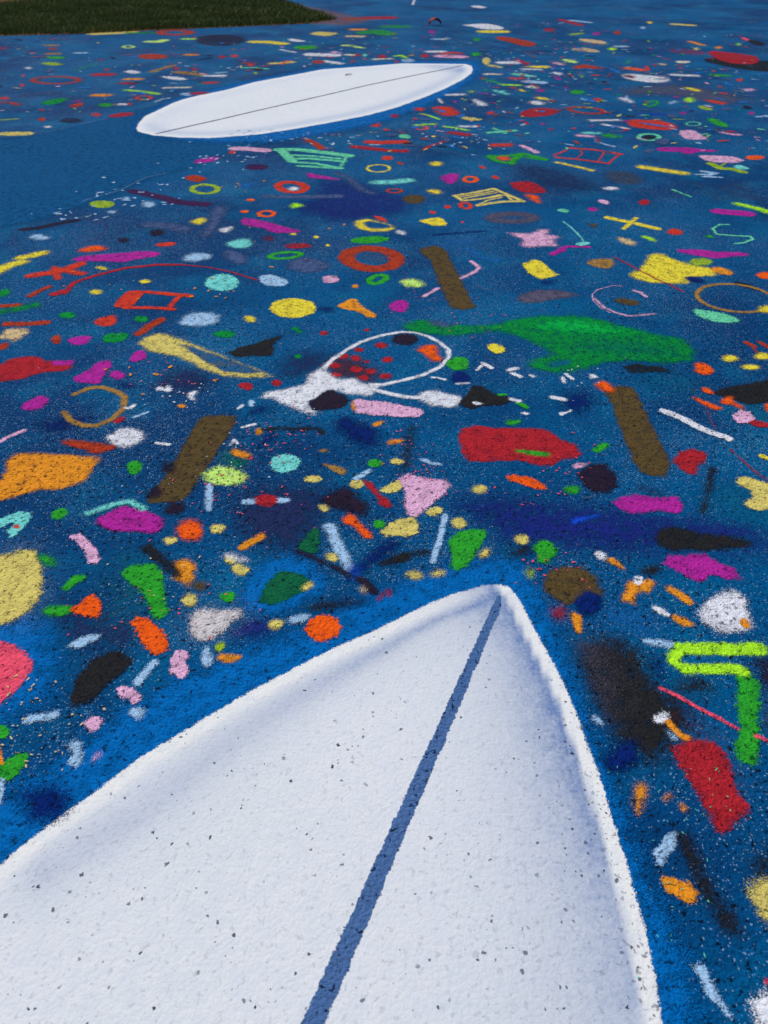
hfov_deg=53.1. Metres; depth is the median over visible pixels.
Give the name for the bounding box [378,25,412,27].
painted dash
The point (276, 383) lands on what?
painted dot
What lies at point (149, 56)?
painted dot
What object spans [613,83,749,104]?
painted haze
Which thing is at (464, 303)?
painted bar
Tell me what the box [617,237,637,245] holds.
painted patch
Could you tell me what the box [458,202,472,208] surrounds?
painted ring
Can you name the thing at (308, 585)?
painted dot
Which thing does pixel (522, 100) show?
paint flecks
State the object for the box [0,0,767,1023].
ground
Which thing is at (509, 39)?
painted patch
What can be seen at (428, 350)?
painted triangle
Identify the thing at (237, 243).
painted dot
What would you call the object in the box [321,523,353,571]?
painted dash
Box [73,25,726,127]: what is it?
paint flecks
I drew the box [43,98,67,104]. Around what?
painted patch
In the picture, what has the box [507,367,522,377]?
painted curve
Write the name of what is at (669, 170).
painted patch
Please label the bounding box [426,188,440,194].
painted dot
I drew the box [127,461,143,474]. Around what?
painted dot
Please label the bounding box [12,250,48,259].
painted patch
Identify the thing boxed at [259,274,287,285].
painted dot
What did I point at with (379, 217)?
painted dot
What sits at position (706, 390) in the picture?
painted dot
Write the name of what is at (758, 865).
painted haze
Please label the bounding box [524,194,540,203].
painted patch
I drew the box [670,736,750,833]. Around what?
painted patch
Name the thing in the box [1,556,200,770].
paint flecks
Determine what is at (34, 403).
painted patch
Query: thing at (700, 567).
painted patch
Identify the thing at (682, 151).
painted patch
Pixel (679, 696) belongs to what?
painted curve
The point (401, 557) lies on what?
painted bar
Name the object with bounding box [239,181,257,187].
painted dot
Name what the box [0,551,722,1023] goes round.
painted surfboard
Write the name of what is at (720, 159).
painted patch
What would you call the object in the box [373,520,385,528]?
painted dot
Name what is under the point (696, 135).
painted patch
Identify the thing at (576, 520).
painted bar
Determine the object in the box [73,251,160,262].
painted patch
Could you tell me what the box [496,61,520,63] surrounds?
painted patch
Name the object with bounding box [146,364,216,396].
painted haze
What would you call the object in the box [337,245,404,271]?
painted ring
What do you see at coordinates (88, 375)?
painted patch
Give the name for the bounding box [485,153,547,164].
painted patch
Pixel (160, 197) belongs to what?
painted bar
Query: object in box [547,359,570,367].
painted haze
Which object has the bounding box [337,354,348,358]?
painted dot
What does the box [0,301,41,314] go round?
painted bar
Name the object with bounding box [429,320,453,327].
painted haze
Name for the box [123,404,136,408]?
painted patch
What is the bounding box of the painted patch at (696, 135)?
[679,130,706,139]
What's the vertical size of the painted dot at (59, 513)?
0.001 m
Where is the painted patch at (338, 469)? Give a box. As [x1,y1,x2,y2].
[323,464,347,473]
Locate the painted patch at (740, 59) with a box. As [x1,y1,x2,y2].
[708,51,758,63]
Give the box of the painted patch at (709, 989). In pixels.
[689,960,732,1017]
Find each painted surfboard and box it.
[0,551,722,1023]
[124,59,486,145]
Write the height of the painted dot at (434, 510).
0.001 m
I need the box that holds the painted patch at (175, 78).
[165,76,187,79]
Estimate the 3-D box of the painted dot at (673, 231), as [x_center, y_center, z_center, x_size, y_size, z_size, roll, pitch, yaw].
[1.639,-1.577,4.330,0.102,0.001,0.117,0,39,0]
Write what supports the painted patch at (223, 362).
on the painted patch at (162, 344)
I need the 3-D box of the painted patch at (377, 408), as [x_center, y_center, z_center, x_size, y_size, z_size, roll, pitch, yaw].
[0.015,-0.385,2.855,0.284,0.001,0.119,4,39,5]
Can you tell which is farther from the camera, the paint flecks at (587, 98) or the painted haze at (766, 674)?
the paint flecks at (587, 98)
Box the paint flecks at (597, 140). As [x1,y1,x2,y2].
[39,38,733,141]
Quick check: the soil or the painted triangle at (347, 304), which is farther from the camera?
the soil
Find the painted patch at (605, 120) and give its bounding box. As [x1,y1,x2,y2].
[587,119,622,120]
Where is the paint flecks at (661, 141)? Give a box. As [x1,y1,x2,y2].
[0,20,756,152]
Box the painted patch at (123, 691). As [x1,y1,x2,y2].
[116,686,141,703]
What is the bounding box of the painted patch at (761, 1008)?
[745,982,767,1023]
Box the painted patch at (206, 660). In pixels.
[200,645,214,666]
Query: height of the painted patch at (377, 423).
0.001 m
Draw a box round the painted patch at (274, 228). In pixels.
[241,218,300,232]
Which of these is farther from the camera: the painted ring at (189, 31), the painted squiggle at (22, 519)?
the painted ring at (189, 31)
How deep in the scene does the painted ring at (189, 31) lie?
10.35 m
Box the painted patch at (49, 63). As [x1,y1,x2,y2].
[40,62,63,65]
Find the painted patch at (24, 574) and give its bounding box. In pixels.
[0,548,45,624]
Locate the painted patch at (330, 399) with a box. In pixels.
[309,389,349,410]
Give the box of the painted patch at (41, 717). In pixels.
[22,709,60,724]
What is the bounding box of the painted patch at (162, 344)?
[138,332,272,378]
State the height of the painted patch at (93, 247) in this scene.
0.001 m
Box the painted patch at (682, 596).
[665,585,694,605]
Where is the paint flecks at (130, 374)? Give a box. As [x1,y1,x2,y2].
[71,132,374,394]
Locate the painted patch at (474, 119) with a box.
[461,117,481,120]
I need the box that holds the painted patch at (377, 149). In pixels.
[348,145,408,152]
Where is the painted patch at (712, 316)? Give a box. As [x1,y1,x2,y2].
[693,308,739,323]
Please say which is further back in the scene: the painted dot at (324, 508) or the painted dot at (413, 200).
the painted dot at (413, 200)
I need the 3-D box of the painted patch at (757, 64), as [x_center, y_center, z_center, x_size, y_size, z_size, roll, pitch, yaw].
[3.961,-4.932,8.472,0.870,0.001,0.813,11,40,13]
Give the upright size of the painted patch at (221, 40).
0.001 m
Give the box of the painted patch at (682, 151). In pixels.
[656,147,716,153]
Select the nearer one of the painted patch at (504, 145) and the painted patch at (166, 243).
the painted patch at (166, 243)
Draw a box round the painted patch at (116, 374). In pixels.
[109,370,125,378]
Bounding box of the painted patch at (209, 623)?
[186,606,242,642]
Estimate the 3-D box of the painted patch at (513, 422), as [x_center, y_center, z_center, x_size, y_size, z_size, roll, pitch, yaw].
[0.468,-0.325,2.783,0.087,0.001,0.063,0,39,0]
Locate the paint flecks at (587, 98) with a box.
[0,32,767,147]
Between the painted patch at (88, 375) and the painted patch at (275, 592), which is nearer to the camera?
the painted patch at (275, 592)
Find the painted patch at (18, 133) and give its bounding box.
[0,132,33,135]
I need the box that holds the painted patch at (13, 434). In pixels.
[0,429,26,442]
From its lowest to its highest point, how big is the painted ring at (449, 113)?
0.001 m
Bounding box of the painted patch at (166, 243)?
[156,242,175,246]
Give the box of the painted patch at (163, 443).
[155,442,170,445]
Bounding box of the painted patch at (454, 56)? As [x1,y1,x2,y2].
[433,55,467,58]
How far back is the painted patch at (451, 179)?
5.13 m
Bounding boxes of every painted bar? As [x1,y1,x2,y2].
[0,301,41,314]
[0,303,22,307]
[1,320,50,326]
[16,91,58,96]
[18,218,79,230]
[27,285,53,297]
[61,439,115,453]
[125,189,212,206]
[132,317,165,335]
[137,543,187,577]
[141,221,194,233]
[147,414,235,503]
[197,206,227,238]
[237,532,265,549]
[259,194,344,198]
[262,425,325,434]
[302,138,326,149]
[305,597,364,612]
[307,173,338,179]
[333,172,379,194]
[341,514,372,538]
[355,537,403,573]
[363,479,391,507]
[378,547,431,567]
[392,424,417,473]
[419,245,475,309]
[516,402,528,408]
[570,513,599,523]
[605,385,670,476]
[622,363,671,373]
[654,525,753,551]
[670,828,747,943]
[677,249,749,258]
[697,465,719,514]
[733,674,763,767]
[743,341,767,352]
[749,420,767,426]
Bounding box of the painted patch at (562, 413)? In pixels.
[559,409,571,415]
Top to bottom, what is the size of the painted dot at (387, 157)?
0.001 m
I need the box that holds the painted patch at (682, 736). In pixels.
[664,718,691,741]
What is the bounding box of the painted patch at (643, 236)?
[641,235,657,241]
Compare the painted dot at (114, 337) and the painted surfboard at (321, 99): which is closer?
the painted dot at (114, 337)
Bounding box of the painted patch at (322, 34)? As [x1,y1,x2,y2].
[310,32,336,35]
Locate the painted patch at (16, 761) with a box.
[0,752,28,781]
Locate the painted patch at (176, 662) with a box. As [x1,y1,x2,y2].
[168,648,189,678]
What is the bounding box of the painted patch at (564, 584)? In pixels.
[542,564,606,604]
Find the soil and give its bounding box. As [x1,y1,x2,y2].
[0,0,334,35]
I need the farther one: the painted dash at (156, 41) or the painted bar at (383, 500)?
the painted dash at (156, 41)
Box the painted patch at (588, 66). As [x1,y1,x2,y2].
[573,65,603,68]
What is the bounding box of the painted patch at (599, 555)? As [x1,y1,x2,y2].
[594,551,606,561]
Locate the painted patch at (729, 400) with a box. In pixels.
[720,396,742,409]
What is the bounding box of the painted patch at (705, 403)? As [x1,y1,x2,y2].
[691,396,722,409]
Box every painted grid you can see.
[114,290,193,310]
[273,148,354,168]
[452,188,525,205]
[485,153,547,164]
[555,147,622,163]
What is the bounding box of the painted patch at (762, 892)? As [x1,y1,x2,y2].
[744,875,767,928]
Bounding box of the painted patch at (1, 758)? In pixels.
[0,748,3,764]
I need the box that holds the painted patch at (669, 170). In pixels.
[636,164,690,174]
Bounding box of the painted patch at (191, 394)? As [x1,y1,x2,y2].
[187,390,198,399]
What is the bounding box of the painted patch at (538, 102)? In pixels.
[527,100,544,104]
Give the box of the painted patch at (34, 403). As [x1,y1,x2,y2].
[22,395,48,410]
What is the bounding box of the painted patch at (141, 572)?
[118,563,169,619]
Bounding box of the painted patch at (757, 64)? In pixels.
[705,58,767,71]
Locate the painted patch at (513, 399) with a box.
[509,397,521,402]
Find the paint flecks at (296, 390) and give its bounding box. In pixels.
[4,148,682,527]
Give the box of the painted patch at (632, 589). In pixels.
[620,577,654,605]
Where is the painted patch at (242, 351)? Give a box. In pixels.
[225,334,282,357]
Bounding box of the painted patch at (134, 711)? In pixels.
[128,707,147,719]
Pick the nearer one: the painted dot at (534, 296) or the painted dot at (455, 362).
the painted dot at (455, 362)
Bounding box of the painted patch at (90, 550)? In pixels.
[69,533,100,563]
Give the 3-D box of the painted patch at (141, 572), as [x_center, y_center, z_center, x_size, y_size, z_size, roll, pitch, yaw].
[-0.637,0.208,2.122,0.124,0.001,0.275,-27,46,-29]
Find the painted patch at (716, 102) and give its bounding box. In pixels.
[708,100,726,104]
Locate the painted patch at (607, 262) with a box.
[586,258,614,268]
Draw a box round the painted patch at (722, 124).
[707,118,728,126]
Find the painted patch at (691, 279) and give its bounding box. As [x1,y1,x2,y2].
[684,276,703,282]
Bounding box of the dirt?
[303,6,369,24]
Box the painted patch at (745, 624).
[739,617,749,627]
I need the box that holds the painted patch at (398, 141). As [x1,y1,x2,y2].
[383,140,409,143]
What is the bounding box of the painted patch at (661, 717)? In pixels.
[653,712,669,724]
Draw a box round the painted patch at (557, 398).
[550,396,566,400]
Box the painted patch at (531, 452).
[515,448,550,457]
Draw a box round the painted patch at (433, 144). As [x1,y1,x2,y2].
[423,141,445,148]
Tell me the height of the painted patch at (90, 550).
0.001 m
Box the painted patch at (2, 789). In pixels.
[0,777,5,804]
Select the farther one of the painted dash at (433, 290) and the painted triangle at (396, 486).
the painted dash at (433, 290)
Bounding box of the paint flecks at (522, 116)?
[48,21,729,151]
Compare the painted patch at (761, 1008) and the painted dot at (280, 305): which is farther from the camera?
the painted dot at (280, 305)
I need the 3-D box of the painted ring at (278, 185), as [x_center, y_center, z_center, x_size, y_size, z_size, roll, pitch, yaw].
[-0.598,-2.105,4.981,0.255,0.001,0.288,0,39,0]
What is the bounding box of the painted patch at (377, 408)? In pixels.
[354,399,423,417]
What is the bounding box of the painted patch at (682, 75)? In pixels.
[666,74,700,76]
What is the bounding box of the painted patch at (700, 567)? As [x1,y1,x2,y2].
[661,553,742,581]
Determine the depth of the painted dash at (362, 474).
2.53 m
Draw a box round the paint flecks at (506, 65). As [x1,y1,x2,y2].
[39,35,760,143]
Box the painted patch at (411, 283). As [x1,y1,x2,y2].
[401,278,424,287]
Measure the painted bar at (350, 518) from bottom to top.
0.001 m
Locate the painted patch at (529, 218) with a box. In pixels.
[483,210,539,223]
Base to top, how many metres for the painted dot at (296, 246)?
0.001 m
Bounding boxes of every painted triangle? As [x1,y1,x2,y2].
[298,527,320,553]
[337,298,376,317]
[380,480,401,492]
[397,473,450,516]
[418,344,441,361]
[419,217,445,225]
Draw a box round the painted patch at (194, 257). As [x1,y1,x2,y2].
[182,253,211,261]
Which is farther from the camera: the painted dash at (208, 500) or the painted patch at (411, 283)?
the painted patch at (411, 283)
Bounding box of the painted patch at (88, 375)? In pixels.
[73,360,111,383]
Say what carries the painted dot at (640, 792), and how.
on the ground at (738, 970)
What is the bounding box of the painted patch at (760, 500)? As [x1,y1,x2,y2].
[736,476,767,510]
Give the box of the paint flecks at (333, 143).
[24,22,767,145]
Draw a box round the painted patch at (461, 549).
[448,529,488,570]
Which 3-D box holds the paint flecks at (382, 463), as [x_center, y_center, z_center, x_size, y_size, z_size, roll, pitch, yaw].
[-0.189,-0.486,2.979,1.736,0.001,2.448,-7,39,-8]
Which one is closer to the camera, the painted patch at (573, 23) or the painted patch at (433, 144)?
the painted patch at (433, 144)
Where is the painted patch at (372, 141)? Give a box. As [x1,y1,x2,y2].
[363,140,386,143]
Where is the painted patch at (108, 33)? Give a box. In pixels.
[86,31,136,34]
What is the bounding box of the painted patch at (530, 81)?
[521,80,548,83]
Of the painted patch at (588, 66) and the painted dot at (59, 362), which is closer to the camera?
the painted dot at (59, 362)
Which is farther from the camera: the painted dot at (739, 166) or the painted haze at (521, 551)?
the painted dot at (739, 166)
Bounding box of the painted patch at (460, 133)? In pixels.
[446,131,471,136]
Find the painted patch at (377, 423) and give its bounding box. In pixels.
[373,420,384,426]
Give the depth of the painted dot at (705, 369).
3.09 m
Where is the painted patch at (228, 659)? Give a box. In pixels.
[216,653,241,663]
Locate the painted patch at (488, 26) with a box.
[464,24,503,29]
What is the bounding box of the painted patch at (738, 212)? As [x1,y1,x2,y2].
[710,208,755,216]
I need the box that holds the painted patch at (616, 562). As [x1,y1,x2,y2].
[606,557,625,568]
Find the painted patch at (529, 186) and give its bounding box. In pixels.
[512,181,545,192]
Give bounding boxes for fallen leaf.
[429,17,441,23]
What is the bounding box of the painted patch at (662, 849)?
[652,831,677,867]
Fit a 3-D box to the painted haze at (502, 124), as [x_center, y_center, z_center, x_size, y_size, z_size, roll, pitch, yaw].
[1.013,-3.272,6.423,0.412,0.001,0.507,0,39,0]
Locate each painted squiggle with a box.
[0,511,31,537]
[549,245,590,255]
[707,162,747,172]
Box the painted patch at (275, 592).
[259,570,313,604]
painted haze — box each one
[0,102,311,229]
[0,610,78,734]
[30,414,98,436]
[47,596,146,659]
[101,565,145,620]
[113,380,143,390]
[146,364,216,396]
[214,449,253,469]
[217,474,337,558]
[220,616,285,646]
[234,551,333,619]
[248,402,273,416]
[253,431,278,446]
[262,347,333,384]
[275,174,434,226]
[316,354,385,382]
[317,306,337,312]
[327,413,385,451]
[356,30,395,35]
[357,252,389,263]
[368,129,445,139]
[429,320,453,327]
[444,485,767,571]
[486,114,521,126]
[501,161,607,195]
[512,544,531,558]
[546,385,602,415]
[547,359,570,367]
[566,623,632,731]
[569,629,701,774]
[589,596,671,643]
[599,735,645,777]
[603,169,645,184]
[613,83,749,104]
[624,364,712,396]
[637,483,668,497]
[647,650,683,686]
[670,674,721,707]
[670,714,752,791]
[691,473,767,530]
[699,183,764,200]
[731,401,767,430]
[739,655,767,692]
[739,834,767,882]
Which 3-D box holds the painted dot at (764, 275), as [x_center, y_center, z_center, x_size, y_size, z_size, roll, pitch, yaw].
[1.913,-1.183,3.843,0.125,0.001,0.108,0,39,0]
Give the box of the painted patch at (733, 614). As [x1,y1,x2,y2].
[697,589,756,633]
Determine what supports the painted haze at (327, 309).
on the ground at (738, 970)
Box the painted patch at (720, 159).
[699,155,743,162]
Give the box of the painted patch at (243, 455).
[229,448,250,459]
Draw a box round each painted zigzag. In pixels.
[667,640,767,676]
[695,170,722,177]
[711,224,754,243]
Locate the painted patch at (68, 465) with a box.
[0,452,100,500]
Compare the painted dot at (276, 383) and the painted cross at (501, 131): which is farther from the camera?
the painted cross at (501, 131)
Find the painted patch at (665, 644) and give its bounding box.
[643,638,673,648]
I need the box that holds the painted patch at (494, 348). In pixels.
[487,343,505,353]
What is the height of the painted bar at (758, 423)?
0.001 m
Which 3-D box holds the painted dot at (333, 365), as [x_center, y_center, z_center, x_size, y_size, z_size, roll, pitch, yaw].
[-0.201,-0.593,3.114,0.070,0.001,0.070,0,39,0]
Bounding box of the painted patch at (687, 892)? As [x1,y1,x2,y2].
[661,876,699,903]
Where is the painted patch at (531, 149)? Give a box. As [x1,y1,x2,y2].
[519,145,539,152]
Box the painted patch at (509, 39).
[494,37,534,45]
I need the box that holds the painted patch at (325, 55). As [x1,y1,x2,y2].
[304,53,341,56]
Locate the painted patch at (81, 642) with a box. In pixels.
[67,633,100,648]
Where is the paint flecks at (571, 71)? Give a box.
[202,25,765,115]
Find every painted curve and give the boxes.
[50,263,256,295]
[62,385,128,427]
[83,498,147,515]
[293,549,378,595]
[321,331,451,385]
[460,260,479,278]
[476,362,492,370]
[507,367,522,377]
[561,373,573,382]
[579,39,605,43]
[614,257,683,291]
[658,686,767,741]
[730,449,765,479]
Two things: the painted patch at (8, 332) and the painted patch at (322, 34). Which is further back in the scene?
the painted patch at (322, 34)
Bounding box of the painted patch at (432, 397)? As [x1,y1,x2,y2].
[417,389,461,407]
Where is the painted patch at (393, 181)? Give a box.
[368,178,417,184]
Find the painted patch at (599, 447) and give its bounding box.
[591,442,608,452]
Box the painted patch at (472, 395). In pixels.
[459,385,509,409]
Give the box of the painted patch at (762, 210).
[731,202,767,213]
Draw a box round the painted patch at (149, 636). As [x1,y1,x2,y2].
[129,614,168,654]
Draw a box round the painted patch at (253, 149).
[228,147,272,151]
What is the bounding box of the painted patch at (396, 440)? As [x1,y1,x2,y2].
[386,439,404,443]
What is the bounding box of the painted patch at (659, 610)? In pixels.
[652,605,670,616]
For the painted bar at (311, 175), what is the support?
on the ground at (738, 970)
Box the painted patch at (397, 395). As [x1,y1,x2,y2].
[366,387,420,399]
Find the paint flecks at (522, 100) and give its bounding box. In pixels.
[13,34,762,148]
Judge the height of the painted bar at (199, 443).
0.001 m
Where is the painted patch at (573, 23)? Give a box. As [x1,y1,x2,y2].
[557,19,583,25]
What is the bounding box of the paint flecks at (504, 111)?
[1,35,763,150]
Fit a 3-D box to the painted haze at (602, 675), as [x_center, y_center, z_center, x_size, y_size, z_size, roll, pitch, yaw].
[0.519,0.403,1.884,0.279,0.001,0.445,0,39,0]
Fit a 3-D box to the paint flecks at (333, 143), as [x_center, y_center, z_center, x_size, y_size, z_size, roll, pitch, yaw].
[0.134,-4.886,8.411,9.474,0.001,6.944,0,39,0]
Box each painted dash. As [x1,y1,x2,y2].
[91,93,111,96]
[120,78,144,79]
[127,89,159,94]
[144,39,168,42]
[148,64,175,72]
[172,71,205,75]
[203,483,213,511]
[242,496,290,503]
[248,40,288,44]
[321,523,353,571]
[341,16,396,20]
[353,469,372,479]
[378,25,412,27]
[422,287,438,296]
[429,513,447,563]
[432,230,484,235]
[442,126,468,130]
[462,247,499,261]
[476,30,509,32]
[555,162,593,171]
[563,221,589,245]
[659,408,733,441]
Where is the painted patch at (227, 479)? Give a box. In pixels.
[202,465,248,485]
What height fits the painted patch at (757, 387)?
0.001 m
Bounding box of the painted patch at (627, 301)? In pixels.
[613,297,639,304]
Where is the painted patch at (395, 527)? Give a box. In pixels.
[381,517,418,537]
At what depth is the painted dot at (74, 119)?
6.41 m
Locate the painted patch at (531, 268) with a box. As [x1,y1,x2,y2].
[523,259,559,278]
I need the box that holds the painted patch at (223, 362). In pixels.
[179,344,259,373]
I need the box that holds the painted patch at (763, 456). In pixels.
[758,454,767,459]
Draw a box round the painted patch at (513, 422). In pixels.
[505,419,522,425]
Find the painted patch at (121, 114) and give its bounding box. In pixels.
[109,112,133,116]
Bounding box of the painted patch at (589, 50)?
[572,48,597,51]
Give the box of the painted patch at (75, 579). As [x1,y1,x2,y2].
[61,574,87,590]
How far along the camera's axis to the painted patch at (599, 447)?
2.66 m
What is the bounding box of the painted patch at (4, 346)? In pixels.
[0,342,9,349]
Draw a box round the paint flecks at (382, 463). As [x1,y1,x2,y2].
[67,282,619,638]
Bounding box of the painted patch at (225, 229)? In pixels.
[220,226,232,232]
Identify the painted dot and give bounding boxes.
[0,289,10,296]
[0,724,9,738]
[28,233,49,240]
[37,553,59,567]
[40,604,70,618]
[48,56,64,58]
[50,335,60,343]
[50,359,74,365]
[50,508,69,519]
[59,118,81,122]
[59,312,76,318]
[67,649,132,708]
[83,716,103,731]
[89,289,102,293]
[90,201,113,207]
[94,315,117,325]
[95,505,164,534]
[101,332,128,342]
[103,426,143,447]
[112,416,124,422]
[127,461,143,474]
[129,350,146,361]
[133,315,148,321]
[136,54,166,58]
[141,201,155,207]
[144,487,164,499]
[149,229,164,236]
[159,459,180,475]
[162,537,177,543]
[163,499,186,515]
[174,518,204,541]
[179,311,221,327]
[180,592,197,607]
[186,175,206,181]
[187,580,208,590]
[191,218,207,224]
[193,157,219,162]
[204,274,239,290]
[209,524,224,533]
[213,330,235,337]
[214,641,225,652]
[219,591,235,601]
[223,250,248,263]
[224,238,253,247]
[224,552,249,562]
[225,555,237,564]
[232,563,249,575]
[238,382,252,389]
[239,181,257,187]
[244,316,254,321]
[246,164,266,169]
[254,493,278,506]
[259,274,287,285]
[268,618,285,629]
[269,298,315,317]
[269,453,301,472]
[272,379,281,385]
[285,243,309,248]
[287,258,329,272]
[291,327,301,332]
[293,45,317,48]
[302,581,314,591]
[304,475,321,482]
[304,614,342,642]
[317,505,328,511]
[320,486,369,516]
[322,275,338,282]
[325,552,337,560]
[328,362,340,367]
[331,372,341,376]
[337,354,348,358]
[338,564,365,584]
[349,236,389,243]
[349,480,363,488]
[350,366,361,372]
[351,354,361,360]
[357,375,367,380]
[365,369,375,373]
[368,459,382,467]
[373,216,386,221]
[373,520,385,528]
[375,342,386,347]
[380,156,392,159]
[380,373,391,379]
[382,356,391,361]
[389,300,408,312]
[389,457,403,463]
[392,333,419,345]
[398,134,409,137]
[403,194,424,203]
[404,569,425,580]
[425,506,442,516]
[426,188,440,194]
[428,161,442,166]
[428,568,446,578]
[446,356,470,370]
[450,371,469,382]
[451,516,466,528]
[469,484,486,493]
[477,547,489,556]
[482,57,490,64]
[494,156,510,160]
[506,474,546,489]
[514,289,577,303]
[514,533,527,544]
[520,108,556,116]
[522,567,534,579]
[532,539,559,563]
[548,603,568,619]
[562,485,579,494]
[570,90,584,93]
[571,462,587,467]
[573,590,604,616]
[576,461,620,494]
[590,714,603,727]
[596,381,614,392]
[631,780,648,816]
[633,575,643,584]
[637,563,662,578]
[638,199,649,204]
[667,228,682,234]
[672,447,705,473]
[689,257,712,265]
[694,361,714,374]
[702,387,712,393]
[721,355,736,361]
[732,410,754,422]
[733,165,749,169]
[740,364,760,369]
[745,155,763,159]
[753,352,767,358]
[756,272,767,278]
[758,305,767,312]
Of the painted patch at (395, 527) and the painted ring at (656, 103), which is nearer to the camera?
the painted patch at (395, 527)
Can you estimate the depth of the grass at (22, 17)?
11.46 m
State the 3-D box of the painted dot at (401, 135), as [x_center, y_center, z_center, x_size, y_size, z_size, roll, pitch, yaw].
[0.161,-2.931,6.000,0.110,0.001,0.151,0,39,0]
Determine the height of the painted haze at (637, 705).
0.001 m
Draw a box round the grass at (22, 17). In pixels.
[0,0,336,35]
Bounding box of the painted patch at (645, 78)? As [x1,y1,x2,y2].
[622,74,669,82]
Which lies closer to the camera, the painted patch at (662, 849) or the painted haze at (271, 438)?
the painted patch at (662, 849)
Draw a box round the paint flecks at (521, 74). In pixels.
[61,32,743,141]
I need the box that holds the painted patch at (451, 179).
[440,173,459,182]
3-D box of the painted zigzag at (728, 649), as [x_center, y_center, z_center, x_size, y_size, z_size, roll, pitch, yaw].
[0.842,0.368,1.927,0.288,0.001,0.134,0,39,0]
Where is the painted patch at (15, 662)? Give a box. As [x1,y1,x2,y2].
[0,640,33,703]
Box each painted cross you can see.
[24,261,86,279]
[486,128,518,133]
[603,216,661,229]
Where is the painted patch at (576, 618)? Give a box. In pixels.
[570,612,582,633]
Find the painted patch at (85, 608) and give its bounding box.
[69,594,101,618]
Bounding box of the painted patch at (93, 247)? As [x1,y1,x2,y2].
[79,245,109,252]
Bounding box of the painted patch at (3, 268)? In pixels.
[0,259,29,273]
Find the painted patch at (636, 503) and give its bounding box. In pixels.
[613,493,682,513]
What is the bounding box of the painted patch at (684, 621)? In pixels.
[671,613,695,627]
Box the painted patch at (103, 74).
[91,73,115,75]
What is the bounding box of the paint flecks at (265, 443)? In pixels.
[144,351,599,476]
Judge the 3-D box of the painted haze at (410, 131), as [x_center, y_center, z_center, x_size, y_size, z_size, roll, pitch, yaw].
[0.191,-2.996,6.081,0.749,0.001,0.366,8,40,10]
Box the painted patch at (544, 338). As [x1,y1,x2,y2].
[399,314,696,373]
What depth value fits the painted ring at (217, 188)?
4.96 m
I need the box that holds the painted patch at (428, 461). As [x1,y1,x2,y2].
[419,458,441,465]
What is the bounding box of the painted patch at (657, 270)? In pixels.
[629,253,718,283]
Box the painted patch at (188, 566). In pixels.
[172,558,197,587]
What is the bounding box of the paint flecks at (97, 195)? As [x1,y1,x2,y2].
[55,128,503,219]
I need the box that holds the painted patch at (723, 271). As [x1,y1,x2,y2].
[708,267,733,274]
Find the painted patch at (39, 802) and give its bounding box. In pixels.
[10,777,79,829]
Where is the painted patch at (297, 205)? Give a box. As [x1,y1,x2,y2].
[290,203,302,207]
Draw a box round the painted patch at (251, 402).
[248,399,254,405]
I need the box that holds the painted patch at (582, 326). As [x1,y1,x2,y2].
[526,315,641,338]
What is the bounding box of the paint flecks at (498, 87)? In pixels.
[21,33,749,149]
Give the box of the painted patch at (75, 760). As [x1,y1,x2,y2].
[65,740,84,768]
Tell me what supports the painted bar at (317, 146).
on the ground at (738, 970)
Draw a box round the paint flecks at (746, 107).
[0,39,750,146]
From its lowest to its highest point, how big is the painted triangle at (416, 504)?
0.001 m
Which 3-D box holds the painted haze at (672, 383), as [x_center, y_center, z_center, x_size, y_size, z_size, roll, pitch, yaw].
[1.116,-0.509,3.011,0.450,0.001,0.382,0,39,0]
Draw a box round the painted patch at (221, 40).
[195,35,246,45]
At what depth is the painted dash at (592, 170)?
5.35 m
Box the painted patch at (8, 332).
[0,327,29,341]
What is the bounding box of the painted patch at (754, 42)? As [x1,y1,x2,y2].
[748,40,762,45]
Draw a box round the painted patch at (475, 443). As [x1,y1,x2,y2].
[458,424,582,466]
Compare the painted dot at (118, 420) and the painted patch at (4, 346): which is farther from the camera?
the painted patch at (4, 346)
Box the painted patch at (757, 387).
[713,378,767,404]
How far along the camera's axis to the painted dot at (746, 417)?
2.81 m
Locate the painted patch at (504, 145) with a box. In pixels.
[488,143,512,146]
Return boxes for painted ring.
[30,76,80,83]
[154,29,194,34]
[189,183,220,194]
[257,210,276,216]
[266,251,303,259]
[274,181,309,193]
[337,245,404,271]
[355,218,393,231]
[366,164,390,171]
[366,274,390,284]
[386,188,402,192]
[432,105,459,115]
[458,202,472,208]
[463,176,479,182]
[566,106,605,113]
[591,285,647,312]
[593,298,655,316]
[637,133,661,140]
[646,100,659,106]
[694,282,767,313]
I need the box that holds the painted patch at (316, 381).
[260,364,378,414]
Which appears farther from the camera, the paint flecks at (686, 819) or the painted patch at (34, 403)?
the painted patch at (34, 403)
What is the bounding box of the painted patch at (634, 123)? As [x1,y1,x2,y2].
[626,119,676,129]
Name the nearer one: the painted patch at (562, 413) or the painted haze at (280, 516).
the painted haze at (280, 516)
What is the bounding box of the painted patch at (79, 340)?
[67,335,91,344]
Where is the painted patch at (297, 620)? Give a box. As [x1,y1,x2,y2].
[287,613,310,623]
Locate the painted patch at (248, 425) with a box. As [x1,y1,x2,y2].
[240,423,256,427]
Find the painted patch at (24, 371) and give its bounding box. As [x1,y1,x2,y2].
[0,356,72,381]
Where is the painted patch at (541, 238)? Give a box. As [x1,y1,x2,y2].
[505,229,558,246]
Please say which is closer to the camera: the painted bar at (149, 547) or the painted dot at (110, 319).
the painted bar at (149, 547)
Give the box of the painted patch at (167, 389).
[156,385,172,391]
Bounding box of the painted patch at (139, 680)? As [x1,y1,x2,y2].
[132,659,159,685]
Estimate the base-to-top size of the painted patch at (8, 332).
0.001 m
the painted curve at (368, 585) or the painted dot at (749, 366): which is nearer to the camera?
the painted curve at (368, 585)
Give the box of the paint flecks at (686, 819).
[599,592,730,977]

